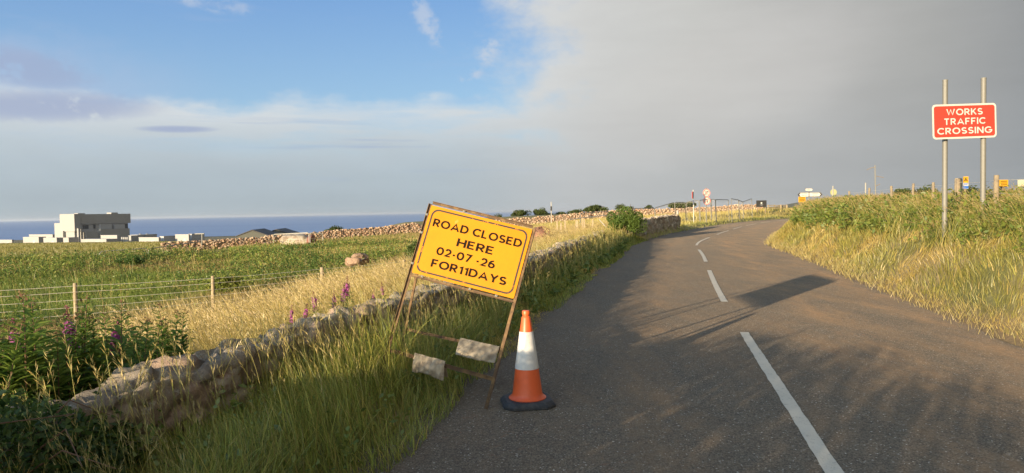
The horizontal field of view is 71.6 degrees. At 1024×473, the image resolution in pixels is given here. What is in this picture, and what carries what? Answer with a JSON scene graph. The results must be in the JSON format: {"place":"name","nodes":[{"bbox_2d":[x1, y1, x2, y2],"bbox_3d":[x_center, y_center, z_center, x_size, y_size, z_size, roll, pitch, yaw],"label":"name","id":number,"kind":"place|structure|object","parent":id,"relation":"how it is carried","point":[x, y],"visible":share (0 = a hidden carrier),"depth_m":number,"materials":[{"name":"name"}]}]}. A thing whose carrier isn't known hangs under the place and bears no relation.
{"place":"outdoors","nodes":[
{"label":"outdoors","id":0,"kind":"place"},
{"bbox_2d":[0,209,658,239],"bbox_3d":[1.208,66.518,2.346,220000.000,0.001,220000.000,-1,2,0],"label":"sea","id":1,"kind":"structure","parent":0,"point":[159,227],"depth_m":6277.67,"materials":[{"name":"liquid"}]},
{"bbox_2d":[0,206,1023,472],"bbox_3d":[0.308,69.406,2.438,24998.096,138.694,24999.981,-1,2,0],"label":"ground","id":2,"kind":"structure","parent":0,"point":[990,298],"depth_m":11.24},
{"bbox_2d":[0,316,10,365],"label":"willowherb","id":3,"kind":"object","parent":2,"relation":"on","point":[4,332],"visible":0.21,"depth_m":4.30,"materials":[{"name":"green plant"}]},
{"bbox_2d":[0,337,24,399],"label":"willowherb","id":4,"kind":"object","parent":2,"relation":"on","point":[1,343],"visible":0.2,"depth_m":4.12,"materials":[{"name":"green plant"}]},
{"bbox_2d":[0,318,33,403],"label":"willowherb","id":5,"kind":"object","parent":2,"relation":"on","point":[7,354],"visible":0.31,"depth_m":4.16,"materials":[{"name":"green plant"}]},
{"bbox_2d":[0,319,42,403],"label":"willowherb","id":6,"kind":"object","parent":2,"relation":"on","point":[6,377],"visible":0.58,"depth_m":4.02,"materials":[{"name":"green plant"}]},
{"bbox_2d":[3,318,39,358],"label":"willowherb","id":7,"kind":"object","parent":2,"relation":"on","point":[15,332],"visible":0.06,"depth_m":4.91,"materials":[{"name":"purple"}]},
{"bbox_2d":[0,297,53,402],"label":"willowherb","id":8,"kind":"object","parent":2,"relation":"on","point":[32,348],"visible":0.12,"depth_m":4.39,"materials":[{"name":"green plant"}]},
{"bbox_2d":[0,290,62,404],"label":"willowherb","id":9,"kind":"object","parent":2,"relation":"on","point":[30,343],"visible":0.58,"depth_m":4.14,"materials":[{"name":"green plant"}]},
{"bbox_2d":[1,297,64,398],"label":"willowherb","id":10,"kind":"object","parent":2,"relation":"on","point":[43,338],"visible":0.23,"depth_m":4.37,"materials":[{"name":"green plant"}]},
{"bbox_2d":[23,237,45,242],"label":"site building","id":11,"kind":"structure","parent":2,"relation":"on","point":[33,239],"depth_m":1851.60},
{"bbox_2d":[29,234,54,237],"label":"site building","id":12,"kind":"structure","parent":2,"relation":"on","point":[42,235],"depth_m":1979.30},
{"bbox_2d":[13,297,72,399],"bbox_3d":[-2.898,0.897,4.323,0.370,1.096,0.353,1,1,0],"label":"willowherb","id":13,"kind":"object","parent":2,"relation":"on","point":[40,360],"visible":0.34,"depth_m":4.30,"materials":[{"name":"green plant"}]},
{"bbox_2d":[37,327,66,395],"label":"willowherb","id":14,"kind":"object","parent":2,"relation":"on","point":[45,352],"visible":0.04,"depth_m":4.82,"materials":[{"name":"green plant"}]},
{"bbox_2d":[43,237,63,242],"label":"site building","id":15,"kind":"structure","parent":2,"relation":"on","point":[54,239],"depth_m":1811.78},
{"bbox_2d":[46,320,63,358],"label":"willowherb","id":16,"kind":"object","parent":2,"relation":"on","point":[55,331],"visible":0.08,"depth_m":5.85,"materials":[{"name":"green plant"}]},
{"bbox_2d":[42,330,78,400],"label":"willowherb","id":17,"kind":"object","parent":2,"relation":"on","point":[63,379],"visible":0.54,"depth_m":4.34,"materials":[{"name":"green plant"}]},
{"bbox_2d":[45,323,94,392],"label":"willowherb","id":18,"kind":"object","parent":2,"relation":"on","point":[68,363],"visible":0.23,"depth_m":4.68,"materials":[{"name":"green plant"}]},
{"bbox_2d":[63,237,78,242],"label":"site building","id":19,"kind":"structure","parent":2,"relation":"on","point":[70,239],"depth_m":1789.31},
{"bbox_2d":[47,313,95,399],"bbox_3d":[-2.818,0.946,4.543,0.346,0.912,0.324,1,3,41],"label":"willowherb","id":20,"kind":"object","parent":2,"relation":"on","point":[66,353],"visible":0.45,"depth_m":4.56,"materials":[{"name":"green plant"}]},
{"bbox_2d":[0,388,146,472],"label":"bramble hedge","id":21,"kind":"object","parent":2,"relation":"on","point":[10,433],"visible":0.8,"depth_m":3.24,"materials":[{"name":"green plant"}]},
{"bbox_2d":[49,313,102,398],"bbox_3d":[-2.884,0.996,4.678,0.332,0.973,0.341,-1,2,4],"label":"willowherb","id":22,"kind":"object","parent":2,"relation":"on","point":[74,364],"visible":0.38,"depth_m":4.70,"materials":[{"name":"green plant"}]},
{"bbox_2d":[53,305,99,385],"bbox_3d":[-3.265,1.078,5.288,0.355,1.156,0.354,-5,6,-25],"label":"willowherb","id":23,"kind":"object","parent":2,"relation":"on","point":[67,322],"visible":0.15,"depth_m":5.22,"materials":[{"name":"green"}]},
{"bbox_2d":[59,294,111,391],"bbox_3d":[-2.881,0.934,4.769,0.381,1.104,0.399,-2,2,-20],"label":"willowherb","id":24,"kind":"object","parent":2,"relation":"on","point":[86,307],"visible":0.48,"depth_m":4.76,"materials":[{"name":"green plant"}]},
{"bbox_2d":[62,310,108,396],"bbox_3d":[-2.869,0.970,4.766,0.341,0.993,0.359,-2,2,-18],"label":"willowherb","id":25,"kind":"object","parent":2,"relation":"on","point":[88,357],"visible":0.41,"depth_m":4.75,"materials":[{"name":"green plant"}]},
{"bbox_2d":[54,212,130,238],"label":"power station","id":26,"kind":"object","parent":2,"relation":"on","point":[86,226],"visible":0.77,"depth_m":1944.25,"materials":[{"name":"grey"}]},
{"bbox_2d":[0,241,184,257],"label":"crop","id":27,"kind":"object","parent":2,"relation":"on","point":[47,247],"visible":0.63,"depth_m":121.19,"materials":[{"name":"green plant"}]},
{"bbox_2d":[70,315,118,390],"bbox_3d":[-2.814,0.984,4.793,0.309,0.904,0.328,0,2,21],"label":"willowherb","id":28,"kind":"object","parent":2,"relation":"on","point":[97,363],"visible":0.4,"depth_m":4.80,"materials":[{"name":"green plant"}]},
{"bbox_2d":[79,239,117,241],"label":"site building","id":29,"kind":"structure","parent":2,"relation":"on","point":[98,240],"depth_m":1780.20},
{"bbox_2d":[91,338,112,380],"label":"willowherb","id":30,"kind":"object","parent":2,"relation":"on","point":[105,343],"visible":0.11,"depth_m":5.43,"materials":[{"name":"green plant"}]},
{"bbox_2d":[88,306,120,375],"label":"willowherb","id":31,"kind":"object","parent":2,"relation":"on","point":[104,324],"visible":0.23,"depth_m":5.57,"materials":[{"name":"green plant"}]},
{"bbox_2d":[99,343,113,379],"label":"willowherb","id":32,"kind":"object","parent":2,"relation":"on","point":[105,361],"visible":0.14,"depth_m":5.49,"materials":[{"name":"green plant"}]},
{"bbox_2d":[100,235,120,241],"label":"site building","id":33,"kind":"structure","parent":2,"relation":"on","point":[118,237],"depth_m":1839.19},
{"bbox_2d":[101,317,129,380],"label":"willowherb","id":34,"kind":"object","parent":2,"relation":"on","point":[116,336],"visible":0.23,"depth_m":5.54,"materials":[{"name":"green plant"}]},
{"bbox_2d":[97,299,146,376],"bbox_3d":[-2.716,0.935,4.941,0.358,1.005,0.370,5,2,-42],"label":"willowherb","id":35,"kind":"object","parent":2,"relation":"on","point":[119,330],"visible":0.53,"depth_m":4.93,"materials":[{"name":"green plant"}]},
{"bbox_2d":[112,309,138,361],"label":"willowherb","id":36,"kind":"object","parent":2,"relation":"on","point":[126,321],"visible":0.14,"depth_m":6.02,"materials":[{"name":"green plant"}]},
{"bbox_2d":[113,325,144,366],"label":"willowherb","id":37,"kind":"object","parent":2,"relation":"on","point":[130,340],"visible":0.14,"depth_m":5.77,"materials":[{"name":"green plant"}]},
{"bbox_2d":[115,255,149,267],"bbox_3d":[-19.287,1.327,36.081,1.594,0.821,1.199,-1,2,0],"label":"field bush","id":38,"kind":"object","parent":2,"relation":"on","point":[136,259],"visible":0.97,"depth_m":35.88,"materials":[{"name":"green plant"}]},
{"bbox_2d":[128,235,142,241],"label":"site building","id":39,"kind":"structure","parent":2,"relation":"on","point":[133,238],"depth_m":1859.50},
{"bbox_2d":[122,334,149,366],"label":"willowherb","id":40,"kind":"object","parent":2,"relation":"on","point":[133,339],"visible":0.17,"depth_m":5.23,"materials":[{"name":"green plant"}]},
{"bbox_2d":[130,320,148,357],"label":"willowherb","id":41,"kind":"object","parent":2,"relation":"on","point":[140,335],"visible":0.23,"depth_m":5.84,"materials":[{"name":"green plant"}]},
{"bbox_2d":[125,318,161,364],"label":"willowherb","id":42,"kind":"object","parent":2,"relation":"on","point":[146,353],"visible":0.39,"depth_m":5.03,"materials":[{"name":"green plant"}]},
{"bbox_2d":[132,320,161,362],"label":"willowherb","id":43,"kind":"object","parent":2,"relation":"on","point":[147,339],"visible":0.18,"depth_m":5.32,"materials":[{"name":"green plant"}]},
{"bbox_2d":[138,234,156,236],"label":"site building","id":44,"kind":"structure","parent":2,"relation":"on","point":[149,235],"depth_m":1931.56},
{"bbox_2d":[138,237,160,241],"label":"site building","id":45,"kind":"structure","parent":2,"relation":"on","point":[149,239],"depth_m":1714.50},
{"bbox_2d":[138,321,176,358],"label":"willowherb","id":46,"kind":"object","parent":2,"relation":"on","point":[158,354],"visible":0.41,"depth_m":5.25,"materials":[{"name":"green plant"}]},
{"bbox_2d":[144,302,182,356],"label":"willowherb","id":47,"kind":"object","parent":2,"relation":"on","point":[160,326],"visible":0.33,"depth_m":5.54,"materials":[{"name":"green plant"}]},
{"bbox_2d":[150,316,180,355],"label":"willowherb","id":48,"kind":"object","parent":2,"relation":"on","point":[165,319],"visible":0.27,"depth_m":5.56,"materials":[{"name":"green plant"}]},
{"bbox_2d":[160,235,174,240],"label":"site building","id":49,"kind":"structure","parent":2,"relation":"on","point":[167,238],"depth_m":1741.18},
{"bbox_2d":[154,321,181,356],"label":"willowherb","id":50,"kind":"object","parent":2,"relation":"on","point":[169,343],"visible":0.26,"depth_m":5.54,"materials":[{"name":"green plant"}]},
{"bbox_2d":[148,241,201,250],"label":"rubble wall","id":51,"kind":"structure","parent":2,"relation":"on","point":[179,244],"depth_m":52.67,"materials":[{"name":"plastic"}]},
{"bbox_2d":[166,309,195,353],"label":"willowherb","id":52,"kind":"object","parent":2,"relation":"on","point":[176,326],"visible":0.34,"depth_m":5.94,"materials":[{"name":"green plant"}]},
{"bbox_2d":[175,234,189,240],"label":"site building","id":53,"kind":"structure","parent":2,"relation":"on","point":[182,237],"depth_m":1729.78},
{"bbox_2d":[170,307,195,353],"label":"willowherb","id":54,"kind":"object","parent":2,"relation":"on","point":[181,333],"visible":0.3,"depth_m":6.04,"materials":[{"name":"green plant"}]},
{"bbox_2d":[178,334,190,355],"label":"willowherb","id":55,"kind":"object","parent":2,"relation":"on","point":[184,348],"visible":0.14,"depth_m":6.04,"materials":[{"name":"green plant"}]},
{"bbox_2d":[190,233,204,240],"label":"site building","id":56,"kind":"structure","parent":2,"relation":"on","point":[197,237],"depth_m":1765.73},
{"bbox_2d":[0,260,411,324],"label":"wire fence","id":57,"kind":"object","parent":2,"relation":"on","point":[75,297],"visible":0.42,"depth_m":16.49,"materials":[{"name":"grey metal"}]},
{"bbox_2d":[0,230,419,349],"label":"weeds","id":58,"kind":"object","parent":2,"relation":"on","point":[15,273],"visible":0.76,"depth_m":29.94,"materials":[{"name":"green plant"}]},
{"bbox_2d":[206,273,246,293],"bbox_3d":[-8.495,1.498,21.103,1.098,0.807,0.804,-2,2,-33],"label":"field bush","id":59,"kind":"object","parent":2,"relation":"on","point":[219,286],"visible":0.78,"depth_m":20.92,"materials":[{"name":"green plant"}]},
{"bbox_2d":[235,228,278,238],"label":"farm shed","id":60,"kind":"structure","parent":2,"relation":"on","point":[259,233],"depth_m":300.46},
{"bbox_2d":[272,228,299,234],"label":"farm shed","id":61,"kind":"structure","parent":2,"relation":"on","point":[282,230],"depth_m":336.19,"materials":[{"name":"grey"}]},
{"bbox_2d":[160,222,418,251],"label":"rubble wall","id":62,"kind":"structure","parent":2,"relation":"on","point":[328,234],"depth_m":71.69,"materials":[{"name":"stone"}]},
{"bbox_2d":[285,304,294,323],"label":"willowherb","id":63,"kind":"object","parent":2,"relation":"on","point":[291,318],"visible":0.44,"depth_m":7.03,"materials":[{"name":"pink plant"}]},
{"bbox_2d":[280,233,315,245],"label":"covered hump","id":64,"kind":"object","parent":2,"relation":"on","point":[299,237],"visible":0.74,"depth_m":62.19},
{"bbox_2d":[0,230,605,472],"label":"stone wall","id":65,"kind":"structure","parent":2,"relation":"on","point":[202,366],"depth_m":4.86,"materials":[{"name":"stone"}]},
{"bbox_2d":[2,220,625,396],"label":"dry grass","id":66,"kind":"structure","parent":2,"relation":"on","point":[202,332],"depth_m":11.74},
{"bbox_2d":[307,291,320,315],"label":"willowherb","id":67,"kind":"object","parent":2,"relation":"on","point":[315,299],"visible":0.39,"depth_m":7.80,"materials":[{"name":"pink plant"}]},
{"bbox_2d":[0,223,647,472],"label":"verge grass","id":68,"kind":"structure","parent":2,"relation":"on","point":[477,320],"depth_m":5.07,"materials":[{"name":"plant"}]},
{"bbox_2d":[323,225,343,231],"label":"skyline tree","id":69,"kind":"object","parent":2,"relation":"on","point":[334,227],"visible":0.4,"depth_m":189.41,"materials":[{"name":"green plant"}]},
{"bbox_2d":[329,291,339,308],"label":"willowherb","id":70,"kind":"object","parent":2,"relation":"on","point":[334,302],"visible":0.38,"depth_m":8.01,"materials":[{"name":"pink plant"}]},
{"bbox_2d":[337,282,348,307],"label":"willowherb","id":71,"kind":"object","parent":2,"relation":"on","point":[344,291],"visible":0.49,"depth_m":8.13,"materials":[{"name":"pink plant"}]},
{"bbox_2d":[340,278,353,306],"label":"willowherb","id":72,"kind":"object","parent":2,"relation":"on","point":[347,286],"visible":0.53,"depth_m":8.35,"materials":[{"name":"pink plant"}]},
{"bbox_2d":[345,257,360,265],"bbox_3d":[-5.135,0.828,23.026,0.529,0.309,0.325,1,3,42],"label":"boulder","id":73,"kind":"object","parent":2,"relation":"on","point":[352,261],"visible":0.98,"depth_m":22.89,"materials":[{"name":"stone"}]},
{"bbox_2d":[351,253,362,258],"bbox_3d":[-5.085,0.655,23.256,0.337,0.228,0.307,-2,2,-32],"label":"boulder","id":74,"kind":"object","parent":73,"relation":"on","point":[357,255],"visible":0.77,"depth_m":23.18,"materials":[{"name":"stone"}]},
{"bbox_2d":[358,258,368,265],"bbox_3d":[-4.960,0.839,23.680,0.415,0.260,0.357,-1,2,0],"label":"boulder","id":75,"kind":"object","parent":2,"relation":"on","point":[363,260],"visible":0.62,"depth_m":23.58,"materials":[{"name":"stone"}]},
{"bbox_2d":[407,241,416,258],"bbox_3d":[-4.189,0.750,31.039,0.887,1.128,0.662,-1,2,0],"label":"field bush","id":76,"kind":"object","parent":2,"relation":"on","point":[411,247],"visible":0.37,"depth_m":30.92,"materials":[{"name":"green plant"}]},
{"bbox_2d":[378,201,535,408],"bbox_3d":[-0.472,0.563,6.010,1.381,1.730,0.742,-1,2,10],"label":"road sign","id":77,"kind":"object","parent":2,"relation":"on","point":[474,251],"visible":0.99,"depth_m":5.89,"materials":[{"name":"yellow metal"}]},
{"bbox_2d":[412,353,447,379],"bbox_3d":[-0.665,1.050,5.759,0.261,0.213,0.183,-1,2,10],"label":"sandbag","id":78,"kind":"object","parent":77,"relation":"on","point":[431,366],"visible":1,"depth_m":5.70,"materials":[{"name":"fabric"}]},
{"bbox_2d":[456,338,499,362],"bbox_3d":[-0.284,0.986,6.259,0.356,0.181,0.409,-1,2,11],"label":"sandbag","id":79,"kind":"object","parent":77,"relation":"hanging from","point":[479,351],"visible":0.98,"depth_m":6.14,"materials":[{"name":"fabric"}]},
{"bbox_2d":[226,207,793,261],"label":"verge grass","id":80,"kind":"structure","parent":2,"relation":"on","point":[703,213],"depth_m":71.81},
{"bbox_2d":[510,210,531,215],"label":"skyline tree","id":81,"kind":"object","parent":2,"relation":"on","point":[519,213],"visible":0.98,"depth_m":339.41,"materials":[{"name":"green plant"}]},
{"bbox_2d":[533,207,548,214],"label":"skyline tree","id":82,"kind":"object","parent":2,"relation":"on","point":[539,212],"visible":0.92,"depth_m":343.41,"materials":[{"name":"green plant"}]},
{"bbox_2d":[534,226,553,239],"bbox_3d":[1.482,0.642,36.036,1.591,2.351,1.063,-1,2,0],"label":"soil heap","id":83,"kind":"object","parent":2,"relation":"on","point":[540,230],"visible":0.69,"depth_m":35.85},
{"bbox_2d":[566,209,584,213],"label":"skyline tree","id":84,"kind":"object","parent":2,"relation":"on","point":[575,211],"visible":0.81,"depth_m":358.60,"materials":[{"name":"green plant"}]},
{"bbox_2d":[414,204,762,232],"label":"rubble wall","id":85,"kind":"structure","parent":2,"relation":"on","point":[560,217],"depth_m":87.74,"materials":[{"name":"stone"}]},
{"bbox_2d":[580,211,609,224],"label":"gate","id":86,"kind":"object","parent":2,"relation":"on","point":[592,213],"visible":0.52,"depth_m":53.15,"materials":[{"name":"metal"}]},
{"bbox_2d":[583,204,608,211],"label":"skyline tree","id":87,"kind":"object","parent":2,"relation":"on","point":[594,208],"visible":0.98,"depth_m":346.81,"materials":[{"name":"green plant"}]},
{"bbox_2d":[606,204,647,233],"bbox_3d":[5.334,-0.642,33.048,1.955,1.737,1.526,-1,2,0],"label":"roadside bush","id":88,"kind":"object","parent":2,"relation":"on","point":[631,219],"visible":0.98,"depth_m":32.64,"materials":[{"name":"green plant"}]},
{"bbox_2d":[628,213,680,235],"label":"stone wall","id":89,"kind":"structure","parent":2,"relation":"on","point":[658,223],"depth_m":40.53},
{"bbox_2d":[675,202,685,219],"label":"panel","id":90,"kind":"object","parent":2,"relation":"on","point":[678,206],"visible":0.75,"depth_m":63.55,"materials":[{"name":"metal"}]},
{"bbox_2d":[668,202,696,207],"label":"skyline tree","id":91,"kind":"object","parent":2,"relation":"on","point":[689,204],"visible":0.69,"depth_m":326.06,"materials":[{"name":"green plant"}]},
{"bbox_2d":[703,188,709,221],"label":"no turn sign","id":92,"kind":"object","parent":2,"relation":"on","point":[706,194],"visible":0.98,"depth_m":59.88,"materials":[{"name":"metal"}]},
{"bbox_2d":[716,199,729,221],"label":"panel","id":93,"kind":"object","parent":2,"relation":"on","point":[720,209],"visible":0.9,"depth_m":65.20,"materials":[{"name":"metal"}]},
{"bbox_2d":[731,198,739,219],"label":"panel","id":94,"kind":"object","parent":2,"relation":"on","point":[736,207],"visible":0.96,"depth_m":67.99,"materials":[{"name":"metal"}]},
{"bbox_2d":[756,200,766,212],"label":"entrance board","id":95,"kind":"object","parent":2,"relation":"on","point":[761,203],"visible":0.89,"depth_m":87.91,"materials":[{"name":"black"}]},
{"bbox_2d":[767,205,786,209],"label":"field gate","id":96,"kind":"structure","parent":2,"relation":"on","point":[780,206],"depth_m":96.90,"materials":[{"name":"white wood"}]},
{"bbox_2d":[798,188,821,200],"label":"direction sign","id":97,"kind":"object","parent":2,"relation":"on","point":[808,194],"visible":0.86,"depth_m":61.85,"materials":[{"name":"metal"}]},
{"bbox_2d":[867,165,883,194],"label":"bare pole","id":98,"kind":"object","parent":2,"relation":"on","point":[874,167],"visible":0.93,"depth_m":43.89,"materials":[{"name":"metal"}]},
{"bbox_2d":[764,181,1023,347],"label":"bank grass","id":99,"kind":"structure","parent":2,"relation":"on","point":[894,215],"depth_m":14.25,"materials":[{"name":"plant"}]},
{"bbox_2d":[894,188,920,195],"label":"hedgerow tree","id":100,"kind":"object","parent":2,"relation":"on","point":[896,191],"visible":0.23,"depth_m":149.24,"materials":[{"name":"green plant"}]},
{"bbox_2d":[919,184,938,193],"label":"hedgerow tree","id":101,"kind":"object","parent":2,"relation":"on","point":[924,189],"visible":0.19,"depth_m":149.28,"materials":[{"name":"green plant"}]},
{"bbox_2d":[848,175,1022,206],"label":"bank fence","id":102,"kind":"object","parent":2,"relation":"on","point":[995,186],"visible":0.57,"depth_m":16.55,"materials":[{"name":"brown wood"}]},
{"bbox_2d":[954,178,961,198],"bbox_3d":[10.798,-0.786,17.190,0.175,1.243,0.170,-1,2,0],"label":"strainer post","id":103,"kind":"object","parent":2,"relation":"on","point":[955,184],"visible":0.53,"depth_m":17.16,"materials":[{"name":"brown wood"}]},
{"bbox_2d":[932,77,996,240],"bbox_3d":[8.299,-1.217,13.157,1.291,3.428,0.232,-1,2,-7],"label":"works sign","id":104,"kind":"object","parent":2,"relation":"on","point":[961,121],"visible":0.97,"depth_m":13.05,"materials":[{"name":"red"}]},
{"bbox_2d":[963,176,967,195],"bbox_3d":[10.213,-0.785,16.019,0.122,1.134,0.079,-1,2,0],"label":"safety notice","id":105,"kind":"object","parent":2,"relation":"on","point":[965,181],"visible":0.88,"depth_m":15.97,"materials":[{"name":"yellow"}]},
{"bbox_2d":[963,185,987,193],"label":"hedgerow tree","id":106,"kind":"object","parent":2,"relation":"on","point":[972,187],"visible":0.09,"depth_m":149.17,"materials":[{"name":"green plant"}]},
{"bbox_2d":[999,180,1007,196],"bbox_3d":[10.515,-0.721,15.226,0.188,0.981,0.088,-1,2,0],"label":"yellow notice","id":107,"kind":"object","parent":2,"relation":"on","point":[1003,184],"visible":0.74,"depth_m":15.17,"materials":[{"name":"orange"}]},
{"bbox_2d":[0,0,1023,220],"label":"sky","id":108,"kind":"structure","parent":0,"point":[141,109],"materials":[{"name":"blue"}]},
{"bbox_2d":[342,218,1023,472],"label":"road","id":109,"kind":"structure","parent":0,"point":[647,362],"depth_m":6.31,"materials":[{"name":"asphalt"}]},
{"bbox_2d":[500,310,555,411],"bbox_3d":[0.119,0.973,5.727,0.416,0.760,0.416,-1,2,-7],"label":"traffic cone","id":110,"kind":"object","parent":109,"relation":"on","point":[527,394],"visible":1,"depth_m":5.65,"materials":[{"name":"plastic"}]},
{"bbox_2d":[696,220,843,472],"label":"road markings","id":111,"kind":"object","parent":109,"relation":"on","point":[828,463],"visible":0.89,"depth_m":5.50,"materials":[{"name":"paint"}]},
{"bbox_2d":[773,194,889,206],"bbox_3d":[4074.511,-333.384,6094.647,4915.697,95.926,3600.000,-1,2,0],"label":"distant hill","id":112,"kind":"structure","parent":0,"point":[792,204],"depth_m":5064.85,"materials":[{"name":"plant"}]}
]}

